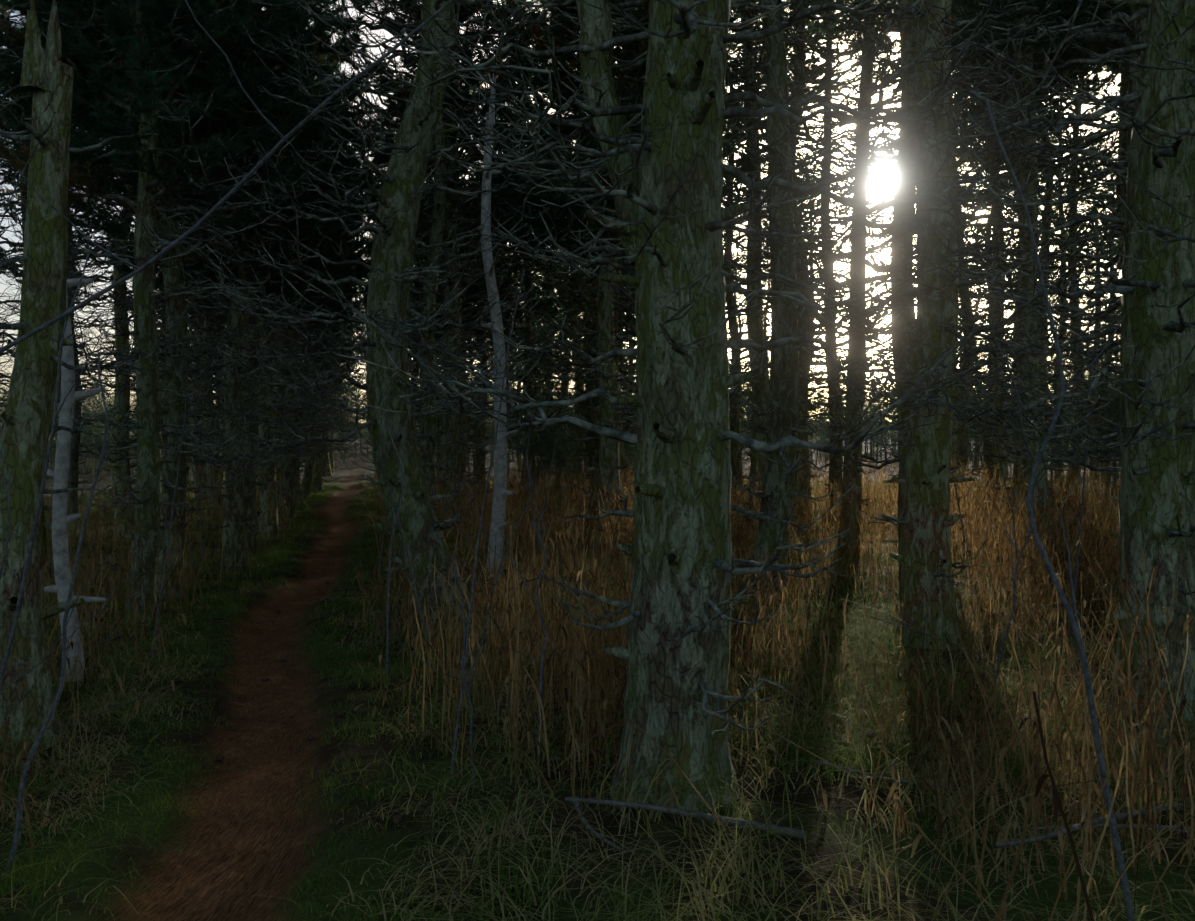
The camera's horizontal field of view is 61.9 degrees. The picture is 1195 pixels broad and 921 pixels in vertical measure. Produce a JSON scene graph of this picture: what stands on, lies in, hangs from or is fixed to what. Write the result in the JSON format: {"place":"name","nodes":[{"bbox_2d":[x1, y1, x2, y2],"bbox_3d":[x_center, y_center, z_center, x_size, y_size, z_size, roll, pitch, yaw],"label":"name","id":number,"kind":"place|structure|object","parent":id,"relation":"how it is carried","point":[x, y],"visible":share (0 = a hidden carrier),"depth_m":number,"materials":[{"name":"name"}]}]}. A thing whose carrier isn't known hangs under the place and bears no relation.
{"place":"outdoors","nodes":[
{"label":"outdoors","id":0,"kind":"place"},
{"bbox_2d":[0,0,1121,439],"label":"sky","id":1,"kind":"structure","parent":0,"point":[387,35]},
{"bbox_2d":[0,421,1194,920],"bbox_3d":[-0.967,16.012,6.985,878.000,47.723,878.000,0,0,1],"label":"forest ground","id":2,"kind":"structure","parent":0,"point":[240,849],"depth_m":4.06,"materials":[{"name":"plant"}]},
{"bbox_2d":[0,1,73,431],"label":"pine","id":3,"kind":"object","parent":2,"relation":"on","point":[6,139],"visible":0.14,"depth_m":14.51,"materials":[{"name":"green plant"}]},
{"bbox_2d":[0,0,107,356],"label":"pine","id":4,"kind":"object","parent":2,"relation":"on","point":[11,11],"visible":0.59,"depth_m":7.24,"materials":[{"name":"green plant"}]},
{"bbox_2d":[0,451,110,694],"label":"branch","id":5,"kind":"object","parent":2,"relation":"on","point":[7,535],"visible":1,"depth_m":3.19,"materials":[{"name":"grey plant"}]},
{"bbox_2d":[0,253,111,685],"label":"sapling","id":6,"kind":"object","parent":2,"relation":"on","point":[12,632],"visible":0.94,"depth_m":4.05,"materials":[{"name":"grey plant"}]},
{"bbox_2d":[18,261,105,680],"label":"dead tree trunk","id":7,"kind":"object","parent":2,"relation":"on","point":[61,518],"visible":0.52,"depth_m":6.16,"materials":[{"name":"wood"}]},
{"bbox_2d":[0,14,135,522],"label":"pine","id":8,"kind":"object","parent":2,"relation":"on","point":[73,478],"visible":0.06,"depth_m":18.38,"materials":[{"name":"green plant"}]},
{"bbox_2d":[6,353,145,871],"bbox_3d":[-1.905,0.534,3.637,0.422,1.818,0.575,0,0,-20],"label":"sapling","id":9,"kind":"object","parent":2,"relation":"on","point":[27,767],"visible":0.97,"depth_m":3.49,"materials":[{"name":"grey plant"}]},
{"bbox_2d":[0,15,159,512],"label":"pine","id":10,"kind":"object","parent":2,"relation":"on","point":[72,262],"visible":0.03,"depth_m":20.42,"materials":[{"name":"green plant"}]},
{"bbox_2d":[80,381,108,476],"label":"pine","id":11,"kind":"object","parent":2,"relation":"on","point":[93,440],"visible":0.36,"depth_m":60.65,"materials":[{"name":"green plant"}]},
{"bbox_2d":[0,0,189,574],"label":"pine","id":12,"kind":"object","parent":2,"relation":"on","point":[44,526],"visible":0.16,"depth_m":10.97,"materials":[{"name":"green plant"}]},
{"bbox_2d":[0,0,191,408],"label":"pine","id":13,"kind":"object","parent":2,"relation":"on","point":[8,92],"visible":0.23,"depth_m":8.51,"materials":[{"name":"green plant"}]},
{"bbox_2d":[1,2,199,543],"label":"pine","id":14,"kind":"object","parent":2,"relation":"on","point":[120,487],"visible":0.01,"depth_m":14.69,"materials":[{"name":"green plant"}]},
{"bbox_2d":[0,0,201,754],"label":"tree","id":15,"kind":"object","parent":2,"relation":"on","point":[46,79],"visible":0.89,"depth_m":4.99,"materials":[{"name":"green plant"}]},
{"bbox_2d":[74,218,224,500],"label":"pine","id":16,"kind":"object","parent":2,"relation":"on","point":[199,476],"visible":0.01,"depth_m":24.50,"materials":[{"name":"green plant"}]},
{"bbox_2d":[94,271,224,459],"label":"pine","id":17,"kind":"object","parent":2,"relation":"on","point":[161,392],"visible":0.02,"depth_m":27.34,"materials":[{"name":"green plant"}]},
{"bbox_2d":[100,138,223,482],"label":"pine","id":18,"kind":"object","parent":2,"relation":"on","point":[162,386],"visible":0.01,"depth_m":19.41,"materials":[{"name":"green plant"}]},
{"bbox_2d":[0,0,327,621],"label":"pine","id":19,"kind":"object","parent":2,"relation":"on","point":[144,111],"visible":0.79,"depth_m":8.17,"materials":[{"name":"green plant"}]},
{"bbox_2d":[136,280,220,659],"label":"sapling","id":20,"kind":"object","parent":2,"relation":"on","point":[155,632],"visible":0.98,"depth_m":6.66,"materials":[{"name":"grey plant"}]},
{"bbox_2d":[101,185,275,508],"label":"pine","id":21,"kind":"object","parent":2,"relation":"on","point":[215,471],"depth_m":22.21,"materials":[{"name":"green plant"}]},
{"bbox_2d":[0,0,395,599],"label":"pine","id":22,"kind":"object","parent":2,"relation":"on","point":[175,307],"visible":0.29,"depth_m":9.56,"materials":[{"name":"green plant"}]},
{"bbox_2d":[0,0,453,353],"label":"branch","id":23,"kind":"object","parent":2,"relation":"on","point":[203,218],"visible":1,"depth_m":2.62,"materials":[{"name":"grey plant"}]},
{"bbox_2d":[69,0,390,574],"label":"pine","id":24,"kind":"object","parent":2,"relation":"on","point":[235,496],"visible":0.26,"depth_m":11.34,"materials":[{"name":"green plant"}]},
{"bbox_2d":[79,0,393,555],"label":"pine","id":25,"kind":"object","parent":2,"relation":"on","point":[250,487],"visible":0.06,"depth_m":13.23,"materials":[{"name":"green plant"}]},
{"bbox_2d":[125,0,368,539],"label":"pine","id":26,"kind":"object","parent":2,"relation":"on","point":[272,500],"visible":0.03,"depth_m":14.82,"materials":[{"name":"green plant"}]},
{"bbox_2d":[189,286,356,502],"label":"pine","id":27,"kind":"object","parent":2,"relation":"on","point":[299,372],"visible":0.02,"depth_m":21.15,"materials":[{"name":"green plant"}]},
{"bbox_2d":[182,78,369,490],"bbox_3d":[-6.162,-3.498,19.156,3.711,9.619,3.638,0,0,2],"label":"pine","id":28,"kind":"object","parent":2,"relation":"on","point":[314,324],"visible":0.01,"depth_m":19.47,"materials":[{"name":"green plant"}]},
{"bbox_2d":[181,28,372,529],"bbox_3d":[-5.301,-3.322,16.225,3.622,9.387,3.550,0,0,5],"label":"pine","id":29,"kind":"object","parent":2,"relation":"on","point":[360,272],"visible":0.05,"depth_m":16.34,"materials":[{"name":"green plant"}]},
{"bbox_2d":[181,3,375,519],"bbox_3d":[-5.620,-4.813,17.878,3.561,12.330,3.316,0,0,-43],"label":"pine","id":30,"kind":"object","parent":2,"relation":"on","point":[289,480],"visible":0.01,"depth_m":17.92,"materials":[{"name":"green plant"}]},
{"bbox_2d":[211,297,366,503],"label":"pine","id":31,"kind":"object","parent":2,"relation":"on","point":[296,495],"visible":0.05,"depth_m":22.86,"materials":[{"name":"green plant"}]},
{"bbox_2d":[296,293,354,493],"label":"pine","id":32,"kind":"object","parent":2,"relation":"on","point":[298,473],"visible":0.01,"depth_m":24.33,"materials":[{"name":"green plant"}]},
{"bbox_2d":[298,302,365,475],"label":"pine","id":33,"kind":"object","parent":2,"relation":"on","point":[337,382],"visible":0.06,"depth_m":27.82,"materials":[{"name":"green plant"}]},
{"bbox_2d":[298,63,370,495],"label":"pine","id":34,"kind":"object","parent":2,"relation":"on","point":[308,476],"visible":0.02,"depth_m":25.94,"materials":[{"name":"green plant"}]},
{"bbox_2d":[298,220,373,489],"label":"pine","id":35,"kind":"object","parent":2,"relation":"on","point":[318,466],"visible":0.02,"depth_m":28.91,"materials":[{"name":"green plant"}]},
{"bbox_2d":[132,0,616,635],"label":"leaning pine","id":36,"kind":"object","parent":2,"relation":"on","point":[394,226],"visible":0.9,"depth_m":7.49,"materials":[{"name":"green plant"}]},
{"bbox_2d":[320,96,438,497],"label":"pine","id":37,"kind":"object","parent":2,"relation":"on","point":[364,353],"visible":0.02,"depth_m":25.37,"materials":[{"name":"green plant"}]},
{"bbox_2d":[371,287,407,682],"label":"sapling","id":38,"kind":"object","parent":2,"relation":"on","point":[388,594],"visible":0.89,"depth_m":6.05,"materials":[{"name":"grey plant"}]},
{"bbox_2d":[368,423,432,645],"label":"sapling","id":39,"kind":"object","parent":2,"relation":"on","point":[417,597],"visible":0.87,"depth_m":6.97,"materials":[{"name":"grey plant"}]},
{"bbox_2d":[347,56,500,456],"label":"pine","id":40,"kind":"object","parent":2,"relation":"on","point":[363,297],"visible":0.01,"depth_m":22.69,"materials":[{"name":"green plant"}]},
{"bbox_2d":[312,0,555,519],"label":"pine","id":41,"kind":"object","parent":2,"relation":"on","point":[437,207],"visible":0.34,"depth_m":12.43,"materials":[{"name":"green plant"}]},
{"bbox_2d":[368,539,505,785],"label":"sapling","id":42,"kind":"object","parent":2,"relation":"on","point":[471,707],"visible":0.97,"depth_m":4.15,"materials":[{"name":"grey plant"}]},
{"bbox_2d":[304,0,591,533],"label":"pine","id":43,"kind":"object","parent":2,"relation":"on","point":[446,452],"visible":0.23,"depth_m":15.24,"materials":[{"name":"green plant"}]},
{"bbox_2d":[361,84,552,499],"bbox_3d":[-2.819,-3.303,19.938,3.445,9.108,3.514,0,0,42],"label":"pine","id":44,"kind":"object","parent":2,"relation":"on","point":[474,289],"visible":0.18,"depth_m":19.63,"materials":[{"name":"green plant"}]},
{"bbox_2d":[379,268,552,773],"bbox_3d":[-0.559,0.268,4.311,0.744,2.267,0.341,0,0,-17],"label":"sapling","id":45,"kind":"object","parent":2,"relation":"on","point":[466,653],"visible":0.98,"depth_m":4.44,"materials":[{"name":"grey plant"}]},
{"bbox_2d":[466,371,493,483],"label":"pine","id":46,"kind":"object","parent":2,"relation":"on","point":[474,428],"visible":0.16,"depth_m":26.75,"materials":[{"name":"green plant"}]},
{"bbox_2d":[411,82,562,495],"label":"pine","id":47,"kind":"object","parent":2,"relation":"on","point":[479,441],"visible":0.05,"depth_m":25.57,"materials":[{"name":"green plant"}]},
{"bbox_2d":[464,379,531,703],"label":"sapling","id":48,"kind":"object","parent":2,"relation":"on","point":[472,677],"visible":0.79,"depth_m":5.60,"materials":[{"name":"grey plant"}]},
{"bbox_2d":[480,72,518,588],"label":"tree trunk","id":49,"kind":"object","parent":2,"relation":"on","point":[501,492],"visible":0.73,"depth_m":9.94,"materials":[{"name":"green plant"}]},
{"bbox_2d":[465,117,565,485],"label":"pine","id":50,"kind":"object","parent":2,"relation":"on","point":[508,460],"visible":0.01,"depth_m":28.54,"materials":[{"name":"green plant"}]},
{"bbox_2d":[498,506,546,762],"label":"sapling","id":51,"kind":"object","parent":2,"relation":"on","point":[542,656],"visible":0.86,"depth_m":4.72,"materials":[{"name":"grey plant"}]},
{"bbox_2d":[462,0,588,502],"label":"pine","id":52,"kind":"object","parent":2,"relation":"on","point":[527,284],"visible":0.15,"depth_m":21.57,"materials":[{"name":"green plant"}]},
{"bbox_2d":[493,334,567,505],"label":"pine","id":53,"kind":"object","parent":2,"relation":"on","point":[533,452],"visible":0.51,"depth_m":19.03,"materials":[{"name":"green plant"}]},
{"bbox_2d":[505,247,583,477],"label":"pine","id":54,"kind":"object","parent":2,"relation":"on","point":[546,344],"visible":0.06,"depth_m":32.20,"materials":[{"name":"green plant"}]},
{"bbox_2d":[513,249,584,472],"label":"pine","id":55,"kind":"object","parent":2,"relation":"on","point":[554,338],"visible":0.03,"depth_m":35.96,"materials":[{"name":"green plant"}]},
{"bbox_2d":[533,346,575,576],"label":"sapling","id":56,"kind":"object","parent":2,"relation":"on","point":[551,463],"visible":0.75,"depth_m":10.64,"materials":[{"name":"grey plant"}]},
{"bbox_2d":[530,383,585,516],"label":"pine","id":57,"kind":"object","parent":2,"relation":"on","point":[549,462],"visible":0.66,"depth_m":17.93,"materials":[{"name":"green plant"}]},
{"bbox_2d":[530,360,588,518],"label":"pine","id":58,"kind":"object","parent":2,"relation":"on","point":[560,453],"visible":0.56,"depth_m":17.93,"materials":[{"name":"green plant"}]},
{"bbox_2d":[505,22,636,499],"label":"pine","id":59,"kind":"object","parent":2,"relation":"on","point":[577,345],"visible":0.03,"depth_m":23.53,"materials":[{"name":"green plant"}]},
{"bbox_2d":[503,0,648,535],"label":"pine","id":60,"kind":"object","parent":2,"relation":"on","point":[617,310],"visible":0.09,"depth_m":14.94,"materials":[{"name":"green plant"}]},
{"bbox_2d":[531,228,634,490],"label":"pine","id":61,"kind":"object","parent":2,"relation":"on","point":[584,350],"visible":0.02,"depth_m":25.97,"materials":[{"name":"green plant"}]},
{"bbox_2d":[563,327,630,503],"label":"pine","id":62,"kind":"object","parent":2,"relation":"on","point":[588,414],"visible":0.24,"depth_m":17.80,"materials":[{"name":"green plant"}]},
{"bbox_2d":[0,455,1194,920],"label":"undergrowth grass","id":63,"kind":"structure","parent":2,"relation":"on","point":[512,601],"depth_m":5.00,"materials":[{"name":"brown plant"}]},
{"bbox_2d":[1,524,1193,853],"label":"fallen branches","id":64,"kind":"object","parent":2,"relation":"on","point":[1097,822],"visible":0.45,"depth_m":3.65,"materials":[{"name":"grey wood"}]},
{"bbox_2d":[468,0,739,521],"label":"pine","id":65,"kind":"object","parent":2,"relation":"on","point":[590,387],"visible":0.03,"depth_m":17.92,"materials":[{"name":"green plant"}]},
{"bbox_2d":[464,0,767,553],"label":"pine","id":66,"kind":"object","parent":2,"relation":"on","point":[603,316],"visible":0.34,"depth_m":12.69,"materials":[{"name":"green plant"}]},
{"bbox_2d":[564,27,741,471],"bbox_3d":[0.950,-4.127,21.109,3.875,10.710,3.555,0,0,-27],"label":"pine","id":67,"kind":"object","parent":2,"relation":"on","point":[627,320],"visible":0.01,"depth_m":20.76,"materials":[{"name":"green plant"}]},
{"bbox_2d":[245,0,1131,812],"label":"pine","id":68,"kind":"object","parent":2,"relation":"on","point":[667,168],"visible":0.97,"depth_m":3.97,"materials":[{"name":"green plant"}]},
{"bbox_2d":[614,0,895,541],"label":"pine","id":69,"kind":"object","parent":2,"relation":"on","point":[754,325],"visible":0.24,"depth_m":13.38,"materials":[{"name":"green plant"}]},
{"bbox_2d":[636,0,916,596],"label":"pine","id":70,"kind":"object","parent":2,"relation":"on","point":[778,493],"visible":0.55,"depth_m":9.44,"materials":[{"name":"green plant"}]},
{"bbox_2d":[721,88,835,466],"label":"pine","id":71,"kind":"object","parent":2,"relation":"on","point":[742,149],"visible":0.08,"depth_m":28.53,"materials":[{"name":"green plant"}]},
{"bbox_2d":[721,3,843,505],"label":"pine","id":72,"kind":"object","parent":2,"relation":"on","point":[736,458],"visible":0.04,"depth_m":19.78,"materials":[{"name":"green plant"}]},
{"bbox_2d":[722,0,896,524],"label":"pine","id":73,"kind":"object","parent":2,"relation":"on","point":[804,382],"visible":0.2,"depth_m":15.92,"materials":[{"name":"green plant"}]},
{"bbox_2d":[724,1,897,475],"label":"pine","id":74,"kind":"object","parent":2,"relation":"on","point":[851,79],"visible":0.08,"depth_m":23.38,"materials":[{"name":"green plant"}]},
{"bbox_2d":[745,152,883,477],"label":"pine","id":75,"kind":"object","parent":2,"relation":"on","point":[836,226],"visible":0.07,"depth_m":34.08,"materials":[{"name":"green plant"}]},
{"bbox_2d":[725,0,914,516],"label":"pine","id":76,"kind":"object","parent":2,"relation":"on","point":[837,460],"visible":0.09,"depth_m":18.16,"materials":[{"name":"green plant"}]},
{"bbox_2d":[728,0,1011,558],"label":"pine","id":77,"kind":"object","parent":2,"relation":"on","point":[851,470],"visible":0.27,"depth_m":11.95,"materials":[{"name":"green plant"}]},
{"bbox_2d":[722,0,1097,598],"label":"pine","id":78,"kind":"object","parent":2,"relation":"on","point":[906,30],"visible":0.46,"depth_m":8.91,"materials":[{"name":"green plant"}]},
{"bbox_2d":[804,0,1018,501],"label":"pine","id":79,"kind":"object","parent":2,"relation":"on","point":[859,35],"visible":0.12,"depth_m":14.29,"materials":[{"name":"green plant"}]},
{"bbox_2d":[722,0,1124,649],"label":"pine","id":80,"kind":"object","parent":2,"relation":"on","point":[926,520],"visible":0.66,"depth_m":6.80,"materials":[{"name":"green plant"}]},
{"bbox_2d":[864,19,1012,493],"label":"pine","id":81,"kind":"object","parent":2,"relation":"on","point":[958,451],"visible":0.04,"depth_m":22.50,"materials":[{"name":"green plant"}]},
{"bbox_2d":[880,165,1012,476],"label":"pine","id":82,"kind":"object","parent":2,"relation":"on","point":[953,428],"visible":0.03,"depth_m":32.07,"materials":[{"name":"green plant"}]},
{"bbox_2d":[958,221,992,470],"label":"pine","id":83,"kind":"object","parent":2,"relation":"on","point":[977,448],"visible":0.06,"depth_m":41.28,"materials":[{"name":"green plant"}]},
{"bbox_2d":[767,0,1194,757],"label":"pine","id":84,"kind":"object","parent":2,"relation":"on","point":[1155,368],"visible":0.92,"depth_m":4.86,"materials":[{"name":"green plant"}]},
{"bbox_2d":[857,0,1127,523],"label":"pine","id":85,"kind":"object","parent":2,"relation":"on","point":[1003,452],"visible":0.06,"depth_m":14.87,"materials":[{"name":"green plant"}]},
{"bbox_2d":[867,0,1129,573],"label":"pine","id":86,"kind":"object","parent":2,"relation":"on","point":[1027,466],"visible":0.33,"depth_m":10.61,"materials":[{"name":"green plant"}]},
{"bbox_2d":[952,437,1070,692],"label":"sapling","id":87,"kind":"object","parent":2,"relation":"on","point":[1013,605],"visible":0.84,"depth_m":5.59,"materials":[{"name":"grey plant"}]},
{"bbox_2d":[952,54,1073,499],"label":"pine","id":88,"kind":"object","parent":2,"relation":"on","point":[985,444],"visible":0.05,"depth_m":20.22,"materials":[{"name":"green plant"}]},
{"bbox_2d":[952,101,1079,473],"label":"pine","id":89,"kind":"object","parent":2,"relation":"on","point":[1005,287],"visible":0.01,"depth_m":24.93,"materials":[{"name":"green plant"}]},
{"bbox_2d":[909,0,1147,547],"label":"pine","id":90,"kind":"object","parent":2,"relation":"on","point":[1084,36],"visible":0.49,"depth_m":8.04,"materials":[{"name":"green plant"}]},
{"bbox_2d":[951,0,1128,546],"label":"pine","id":91,"kind":"object","parent":2,"relation":"on","point":[1018,462],"visible":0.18,"depth_m":12.68,"materials":[{"name":"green plant"}]},
{"bbox_2d":[964,65,1119,495],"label":"pine","id":92,"kind":"object","parent":2,"relation":"on","point":[1076,181],"visible":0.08,"depth_m":22.47,"materials":[{"name":"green plant"}]},
{"bbox_2d":[953,10,1130,486],"bbox_3d":[7.454,-4.012,16.674,3.484,10.650,3.350,0,0,21],"label":"pine","id":93,"kind":"object","parent":2,"relation":"on","point":[1068,86],"visible":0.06,"depth_m":16.63,"materials":[{"name":"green plant"}]},
{"bbox_2d":[1004,76,1115,484],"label":"pine","id":94,"kind":"object","parent":2,"relation":"on","point":[1061,339],"visible":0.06,"depth_m":29.54,"materials":[{"name":"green plant"}]},
{"bbox_2d":[985,97,1135,920],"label":"sapling","id":95,"kind":"object","parent":2,"relation":"on","point":[1106,789],"visible":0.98,"depth_m":2.96,"materials":[{"name":"grey plant"}]},
{"bbox_2d":[1043,369,1080,516],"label":"pine","id":96,"kind":"object","parent":2,"relation":"on","point":[1052,443],"visible":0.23,"depth_m":15.79,"materials":[{"name":"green plant"}]},
{"bbox_2d":[1018,9,1130,473],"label":"pine","id":97,"kind":"object","parent":2,"relation":"on","point":[1124,83],"visible":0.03,"depth_m":18.14,"materials":[{"name":"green plant"}]},
{"bbox_2d":[1038,132,1120,479],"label":"pine","id":98,"kind":"object","parent":2,"relation":"on","point":[1096,300],"visible":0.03,"depth_m":32.69,"materials":[{"name":"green plant"}]},
{"bbox_2d":[1041,134,1120,487],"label":"pine","id":99,"kind":"object","parent":2,"relation":"on","point":[1103,246],"visible":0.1,"depth_m":26.43,"materials":[{"name":"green plant"}]},
{"bbox_2d":[1065,339,1120,511],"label":"pine","id":100,"kind":"object","parent":2,"relation":"on","point":[1106,425],"visible":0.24,"depth_m":17.07,"materials":[{"name":"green plant"}]},
{"bbox_2d":[1068,281,1117,637],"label":"sapling","id":101,"kind":"object","parent":2,"relation":"on","point":[1078,547],"visible":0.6,"depth_m":7.11,"materials":[{"name":"grey plant"}]},
{"bbox_2d":[1073,310,1121,503],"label":"pine","id":102,"kind":"object","parent":2,"relation":"on","point":[1113,405],"visible":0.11,"depth_m":18.62,"materials":[{"name":"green plant"}]},
{"bbox_2d":[1075,6,1130,427],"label":"pine","id":103,"kind":"object","parent":2,"relation":"on","point":[1114,66],"visible":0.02,"depth_m":13.98,"materials":[{"name":"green plant"}]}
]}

